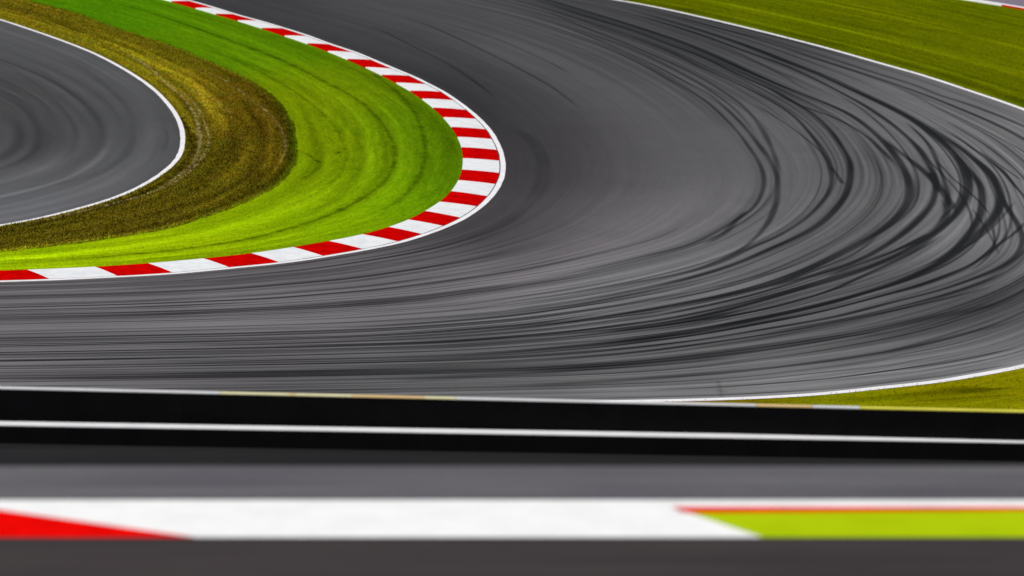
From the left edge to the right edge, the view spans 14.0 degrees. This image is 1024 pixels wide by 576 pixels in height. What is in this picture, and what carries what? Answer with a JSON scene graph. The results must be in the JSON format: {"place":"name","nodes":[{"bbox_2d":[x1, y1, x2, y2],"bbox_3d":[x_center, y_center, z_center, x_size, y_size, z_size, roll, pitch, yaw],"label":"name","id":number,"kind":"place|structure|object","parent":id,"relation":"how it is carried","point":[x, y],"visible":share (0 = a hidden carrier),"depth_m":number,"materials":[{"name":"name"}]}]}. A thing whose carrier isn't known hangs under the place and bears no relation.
{"place":"outdoors","nodes":[
{"label":"outdoors","id":0,"kind":"place"},
{"bbox_2d":[0,20,179,223],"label":"track","id":1,"kind":"structure","parent":0,"point":[79,127],"depth_m":183.13,"materials":[{"name":"grey asphalt"}]},
{"bbox_2d":[0,19,184,225],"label":"white line","id":2,"kind":"object","parent":1,"relation":"on","point":[181,129],"visible":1,"depth_m":184.28,"materials":[{"name":"paint"}]},
{"bbox_2d":[0,0,1023,399],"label":"racetrack","id":3,"kind":"structure","parent":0,"point":[680,206],"depth_m":163.54,"materials":[{"name":"asphalt"}]},
{"bbox_2d":[0,0,505,281],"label":"white line","id":4,"kind":"object","parent":3,"relation":"on","point":[502,169],"visible":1,"depth_m":173.00,"materials":[{"name":"paint"}]},
{"bbox_2d":[607,0,1023,401],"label":"white line","id":5,"kind":"object","parent":3,"relation":"on","point":[873,388],"visible":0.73,"depth_m":143.79,"materials":[{"name":"paint"}]},
{"bbox_2d":[0,538,1023,575],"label":"track","id":6,"kind":"structure","parent":0,"point":[511,556],"depth_m":39.59,"materials":[{"name":"grey asphalt"}]},
{"bbox_2d":[0,466,1023,499],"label":"pit road","id":7,"kind":"structure","parent":0,"point":[511,482],"depth_m":42.49,"materials":[{"name":"grey asphalt"}]},
{"bbox_2d":[0,507,1023,537],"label":"kerb","id":8,"kind":"structure","parent":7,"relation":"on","point":[349,522],"depth_m":40.84,"materials":[{"name":"white paint"}]},
{"bbox_2d":[0,500,1023,506],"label":"white line","id":9,"kind":"object","parent":7,"relation":"on","point":[511,503],"visible":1,"depth_m":41.61,"materials":[{"name":"paint"}]},
{"bbox_2d":[691,510,1023,537],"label":"painted verge","id":10,"kind":"structure","parent":7,"relation":"on","point":[946,524],"depth_m":40.74,"materials":[{"name":"green paint"}]},
{"bbox_2d":[0,444,1023,465],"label":"barrier apron","id":11,"kind":"object","parent":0,"point":[49,455],"visible":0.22,"depth_m":74.57,"materials":[{"name":"grey asphalt"}]},
{"bbox_2d":[0,387,1023,450],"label":"barrier","id":12,"kind":"object","parent":11,"relation":"on","point":[41,404],"visible":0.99,"depth_m":75.37,"materials":[{"name":"black metal"}]},
{"bbox_2d":[0,421,1023,461],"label":"barrier","id":13,"kind":"object","parent":11,"relation":"on","point":[429,439],"visible":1,"depth_m":75.07,"materials":[{"name":"black metal"}]},
{"bbox_2d":[945,0,1023,16],"bbox_3d":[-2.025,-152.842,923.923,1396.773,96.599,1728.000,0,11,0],"label":"ground","id":14,"kind":"structure","parent":0,"point":[1014,11],"depth_m":249.64,"materials":[{"name":"green plant"}]},
{"bbox_2d":[0,0,298,251],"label":"dry infield grass","id":15,"kind":"structure","parent":14,"relation":"on","point":[190,119],"depth_m":186.86,"materials":[{"name":"brown plant"}]},
{"bbox_2d":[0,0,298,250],"bbox_3d":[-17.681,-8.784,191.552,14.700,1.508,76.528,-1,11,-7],"label":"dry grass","id":16,"kind":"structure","parent":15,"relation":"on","point":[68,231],"depth_m":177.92,"materials":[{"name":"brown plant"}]},
{"bbox_2d":[0,0,462,269],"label":"infield grass","id":17,"kind":"structure","parent":14,"relation":"on","point":[250,35],"depth_m":182.89,"materials":[{"name":"green plant"}]},
{"bbox_2d":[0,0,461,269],"bbox_3d":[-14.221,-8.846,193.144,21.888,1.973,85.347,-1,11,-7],"label":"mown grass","id":18,"kind":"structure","parent":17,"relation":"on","point":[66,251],"depth_m":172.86,"materials":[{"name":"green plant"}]},
{"bbox_2d":[0,0,498,279],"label":"kerb","id":19,"kind":"structure","parent":14,"relation":"on","point":[474,186],"depth_m":170.63,"materials":[{"name":"red paint"}]},
{"bbox_2d":[623,0,1023,409],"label":"grass","id":20,"kind":"structure","parent":14,"relation":"on","point":[1016,402],"depth_m":230.40,"materials":[{"name":"green plant"}]},
{"bbox_2d":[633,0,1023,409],"bbox_3d":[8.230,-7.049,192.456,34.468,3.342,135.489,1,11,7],"label":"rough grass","id":21,"kind":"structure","parent":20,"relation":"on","point":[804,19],"depth_m":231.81,"materials":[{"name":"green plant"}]},
{"bbox_2d":[966,0,1023,9],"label":"kerb","id":22,"kind":"structure","parent":14,"relation":"on","point":[996,4],"depth_m":250.72,"materials":[{"name":"red paint"}]},
{"bbox_2d":[984,0,1023,6],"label":"track","id":23,"kind":"structure","parent":0,"point":[1016,2],"depth_m":252.41,"materials":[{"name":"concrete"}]},
{"bbox_2d":[977,0,1023,7],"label":"white line","id":24,"kind":"object","parent":23,"relation":"on","point":[1001,3],"visible":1,"depth_m":251.31,"materials":[{"name":"paint"}]}
]}

